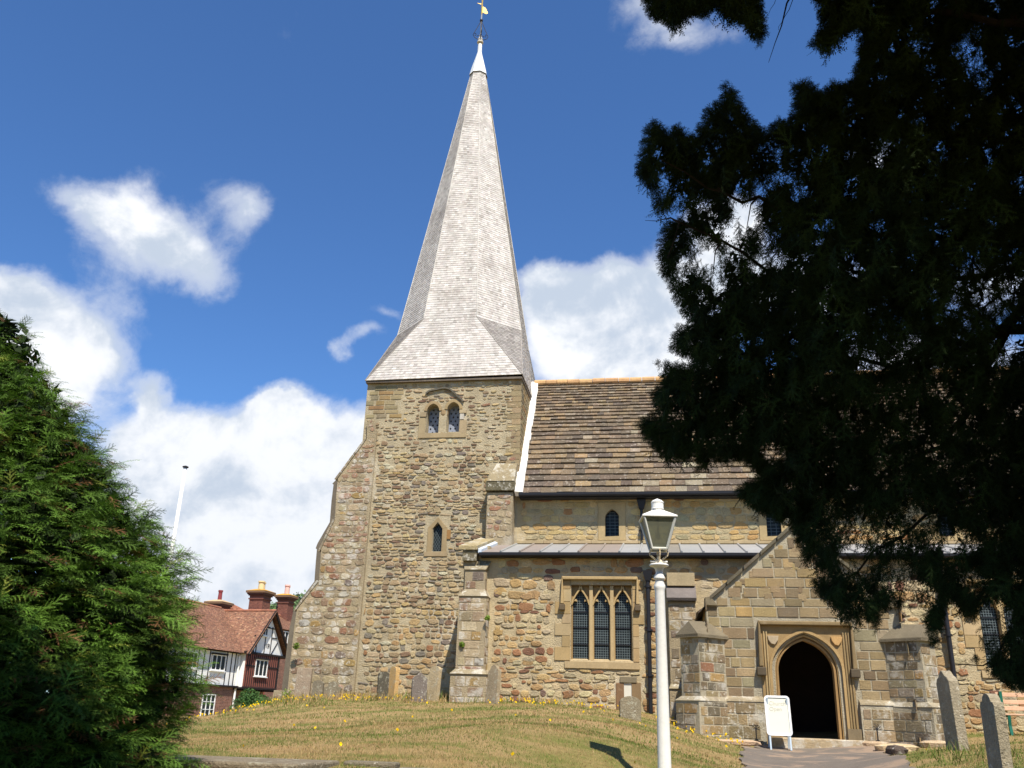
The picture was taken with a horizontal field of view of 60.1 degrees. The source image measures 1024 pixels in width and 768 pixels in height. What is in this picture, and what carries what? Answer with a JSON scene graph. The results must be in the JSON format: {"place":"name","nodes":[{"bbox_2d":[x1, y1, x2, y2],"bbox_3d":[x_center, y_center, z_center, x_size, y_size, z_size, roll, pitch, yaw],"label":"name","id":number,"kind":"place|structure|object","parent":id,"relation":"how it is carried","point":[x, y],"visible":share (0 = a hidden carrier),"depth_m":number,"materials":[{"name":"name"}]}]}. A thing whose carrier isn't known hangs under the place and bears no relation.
{"place":"outdoors","nodes":[
{"label":"outdoors","id":0,"kind":"place"},
{"bbox_2d":[0,0,1023,691],"label":"sky","id":1,"kind":"structure","parent":0,"point":[215,215],"materials":[{"name":"blue"}]},
{"bbox_2d":[6,689,1023,767],"bbox_3d":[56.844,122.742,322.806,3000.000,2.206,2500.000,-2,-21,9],"label":"ground","id":2,"kind":"structure","parent":0,"point":[819,735],"depth_m":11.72,"materials":[{"name":"green plant"}]},
{"bbox_2d":[0,310,222,767],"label":"clipped yew","id":3,"kind":"object","parent":2,"relation":"on","point":[70,530],"visible":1,"depth_m":6.96,"materials":[{"name":"green plant"}]},
{"bbox_2d":[168,466,188,567],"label":"flagpole","id":4,"kind":"object","parent":2,"relation":"on","point":[175,528],"visible":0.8,"depth_m":43.85,"materials":[{"name":"white metal"}]},
{"bbox_2d":[80,581,298,715],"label":"timbered house","id":5,"kind":"structure","parent":2,"relation":"on","point":[246,648],"depth_m":65.97,"materials":[{"name":"white paint"}]},
{"bbox_2d":[183,651,198,669],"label":"window","id":6,"kind":"structure","parent":5,"relation":"in","point":[186,651],"depth_m":59.60,"materials":[{"name":"white paint"}]},
{"bbox_2d":[199,694,215,715],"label":"window","id":7,"kind":"structure","parent":5,"relation":"in","point":[208,708],"depth_m":60.80,"materials":[{"name":"white paint"}]},
{"bbox_2d":[209,652,228,671],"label":"window","id":8,"kind":"structure","parent":5,"relation":"in","point":[220,658],"depth_m":62.26,"materials":[{"name":"white paint"}]},
{"bbox_2d":[253,657,269,677],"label":"window","id":9,"kind":"structure","parent":5,"relation":"in","point":[257,673],"depth_m":66.35,"materials":[{"name":"white paint"}]},
{"bbox_2d":[263,627,270,636],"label":"window","id":10,"kind":"structure","parent":5,"relation":"in","point":[264,635],"depth_m":67.53,"materials":[{"name":"white paint"}]},
{"bbox_2d":[154,755,338,767],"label":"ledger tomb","id":11,"kind":"object","parent":2,"relation":"on","point":[232,762],"visible":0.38,"depth_m":8.01,"materials":[{"name":"stone"}]},
{"bbox_2d":[229,687,270,710],"bbox_3d":[-9.923,12.512,33.858,1.895,1.727,1.764,-2,-21,9],"label":"garden shrub","id":12,"kind":"object","parent":2,"relation":"on","point":[247,698],"visible":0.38,"depth_m":33.83,"materials":[{"name":"green plant"}]},
{"bbox_2d":[264,614,290,700],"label":"brick cottage","id":13,"kind":"structure","parent":2,"relation":"on","point":[285,624],"depth_m":78.60,"materials":[{"name":"brick"}]},
{"bbox_2d":[284,631,288,642],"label":"window","id":14,"kind":"structure","parent":13,"relation":"in","point":[286,633],"depth_m":79.60,"materials":[{"name":"white paint"}]},
{"bbox_2d":[270,590,305,610],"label":"background tree","id":15,"kind":"object","parent":2,"relation":"on","point":[297,601],"visible":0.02,"depth_m":91.72,"materials":[{"name":"green plant"}]},
{"bbox_2d":[294,668,312,697],"bbox_3d":[-6.205,9.013,26.263,0.484,1.153,0.166,0,-20,4],"label":"gravestone","id":16,"kind":"object","parent":2,"relation":"on","point":[303,682],"visible":0.64,"depth_m":26.28,"materials":[{"name":"stone"}]},
{"bbox_2d":[311,680,324,698],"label":"gravestone","id":17,"kind":"object","parent":2,"relation":"on","point":[317,686],"visible":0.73,"depth_m":25.99,"materials":[{"name":"stone"}]},
{"bbox_2d":[323,681,341,697],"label":"gravestone","id":18,"kind":"object","parent":2,"relation":"on","point":[332,687],"visible":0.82,"depth_m":25.79,"materials":[{"name":"stone"}]},
{"bbox_2d":[343,760,416,767],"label":"stone kerb","id":19,"kind":"structure","parent":2,"relation":"on","point":[380,764],"depth_m":8.50,"materials":[{"name":"grey stone"}]},
{"bbox_2d":[377,671,388,699],"bbox_3d":[-3.595,8.521,24.621,0.306,0.996,0.152,9,-21,-17],"label":"gravestone","id":20,"kind":"object","parent":2,"relation":"on","point":[383,683],"visible":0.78,"depth_m":24.64,"materials":[{"name":"stone"}]},
{"bbox_2d":[388,666,399,698],"bbox_3d":[-3.373,8.619,25.188,0.145,1.106,0.346,17,-25,-34],"label":"gravestone","id":21,"kind":"object","parent":2,"relation":"on","point":[394,679],"visible":0.75,"depth_m":25.17,"materials":[{"name":"stone"}]},
{"bbox_2d":[411,672,427,701],"bbox_3d":[-2.444,8.105,23.300,0.424,0.992,0.205,6,-21,-12],"label":"gravestone","id":22,"kind":"object","parent":2,"relation":"on","point":[419,685],"visible":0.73,"depth_m":23.30,"materials":[{"name":"stone"}]},
{"bbox_2d":[427,666,441,700],"bbox_3d":[-2.100,8.190,23.844,0.367,1.137,0.170,-14,-25,36],"label":"gravestone","id":23,"kind":"object","parent":2,"relation":"on","point":[434,683],"visible":0.79,"depth_m":23.83,"materials":[{"name":"stone"}]},
{"bbox_2d":[486,665,500,703],"bbox_3d":[-0.450,7.532,21.805,0.285,1.179,0.502,20,-27,-40],"label":"gravestone","id":24,"kind":"object","parent":2,"relation":"on","point":[493,685],"visible":0.82,"depth_m":21.81,"materials":[{"name":"stone"}]},
{"bbox_2d":[186,693,926,762],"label":"wildflowers","id":25,"kind":"object","parent":2,"relation":"on","point":[397,729],"visible":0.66,"depth_m":21.47,"materials":[{"name":"yellow plant"}]},
{"bbox_2d":[619,696,640,721],"bbox_3d":[2.615,7.284,19.567,0.469,0.724,0.207,2,-20,-1],"label":"gravestone","id":26,"kind":"object","parent":2,"relation":"on","point":[629,707],"visible":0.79,"depth_m":19.56,"materials":[{"name":"stone"}]},
{"bbox_2d":[272,0,1023,747],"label":"parish church","id":27,"kind":"structure","parent":2,"relation":"on","point":[482,474],"depth_m":27.43,"materials":[{"name":"stone"}]},
{"bbox_2d":[293,642,299,649],"bbox_3d":[-6.700,8.128,27.467,0.246,0.227,0.163,-2,-21,9],"label":"wall weed","id":28,"kind":"object","parent":27,"relation":"attached to","point":[295,646],"depth_m":27.44,"materials":[{"name":"green plant"}]},
{"bbox_2d":[639,499,677,767],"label":"lamp post","id":29,"kind":"object","parent":2,"relation":"on","point":[657,523],"visible":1,"depth_m":10.18,"materials":[{"name":"white metal"}]},
{"bbox_2d":[716,739,760,745],"bbox_3d":[4.834,7.886,19.462,1.275,0.140,0.233,-1,-21,7],"label":"edging stone","id":30,"kind":"object","parent":2,"relation":"on","point":[748,743],"visible":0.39,"depth_m":19.34,"materials":[{"name":"beige stone"}]},
{"bbox_2d":[752,724,761,745],"bbox_3d":[5.489,7.889,19.888,0.221,0.484,0.028,-2,-21,9],"label":"boot scraper","id":31,"kind":"object","parent":2,"relation":"on","point":[756,729],"visible":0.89,"depth_m":19.91,"materials":[{"name":"metal"}]},
{"bbox_2d":[633,0,1023,696],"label":"dark yew","id":32,"kind":"object","parent":2,"relation":"on","point":[913,190],"visible":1,"depth_m":5.27,"materials":[{"name":"green plant"}]},
{"bbox_2d":[862,741,888,745],"bbox_3d":[8.014,7.953,19.476,0.732,0.182,0.282,-2,-21,9],"label":"edging stone","id":33,"kind":"object","parent":2,"relation":"on","point":[868,743],"visible":0.43,"depth_m":19.40,"materials":[{"name":"beige stone"}]},
{"bbox_2d":[873,724,880,740],"bbox_3d":[8.059,7.749,19.510,0.221,0.484,0.028,-2,-21,9],"label":"boot scraper","id":34,"kind":"object","parent":2,"relation":"on","point":[877,728],"visible":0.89,"depth_m":19.55,"materials":[{"name":"metal"}]},
{"bbox_2d":[885,745,907,755],"bbox_3d":[7.475,7.163,17.200,0.348,0.280,0.604,-2,-21,9],"label":"edging stone","id":35,"kind":"object","parent":2,"relation":"on","point":[892,750],"visible":0.53,"depth_m":17.02,"materials":[{"name":"grey stone"}]},
{"bbox_2d":[874,743,919,751],"bbox_3d":[7.991,7.576,18.370,0.887,0.224,0.350,-2,-21,9],"label":"edging stone","id":36,"kind":"object","parent":2,"relation":"on","point":[883,746],"visible":0.57,"depth_m":18.30,"materials":[{"name":"beige stone"}]},
{"bbox_2d":[889,742,915,745],"bbox_3d":[8.397,7.839,19.125,0.691,0.182,0.289,-2,-21,9],"label":"edging stone","id":37,"kind":"object","parent":2,"relation":"on","point":[902,743],"visible":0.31,"depth_m":19.05,"materials":[{"name":"beige stone"}]},
{"bbox_2d":[919,740,945,747],"bbox_3d":[9.133,7.710,18.886,0.807,0.196,0.342,-2,-21,9],"label":"edging stone","id":38,"kind":"object","parent":2,"relation":"on","point":[932,743],"visible":0.39,"depth_m":18.79,"materials":[{"name":"beige stone"}]},
{"bbox_2d":[936,670,969,750],"bbox_3d":[6.589,5.002,13.225,0.142,1.406,0.503,2,-20,0],"label":"gravestone","id":39,"kind":"object","parent":2,"relation":"on","point":[951,710],"visible":0.83,"depth_m":13.19,"materials":[{"name":"stone"}]},
{"bbox_2d":[980,693,1012,767],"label":"gravestone","id":40,"kind":"object","parent":2,"relation":"on","point":[995,731],"visible":1,"depth_m":8.64,"materials":[{"name":"stone"}]},
{"bbox_2d":[995,691,1023,735],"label":"park bench","id":41,"kind":"object","parent":2,"relation":"on","point":[1000,694],"visible":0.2,"depth_m":20.71,"materials":[{"name":"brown wood"}]},
{"bbox_2d":[739,745,914,767],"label":"path","id":42,"kind":"structure","parent":0,"point":[762,756],"depth_m":16.23,"materials":[{"name":"grey asphalt"}]},
{"bbox_2d":[764,695,792,750],"bbox_3d":[5.895,7.495,19.596,0.544,1.127,0.445,-2,-21,9],"label":"pavement sign","id":43,"kind":"object","parent":42,"relation":"on","point":[778,716],"visible":1,"depth_m":19.57,"materials":[{"name":"white paint"}]}
]}

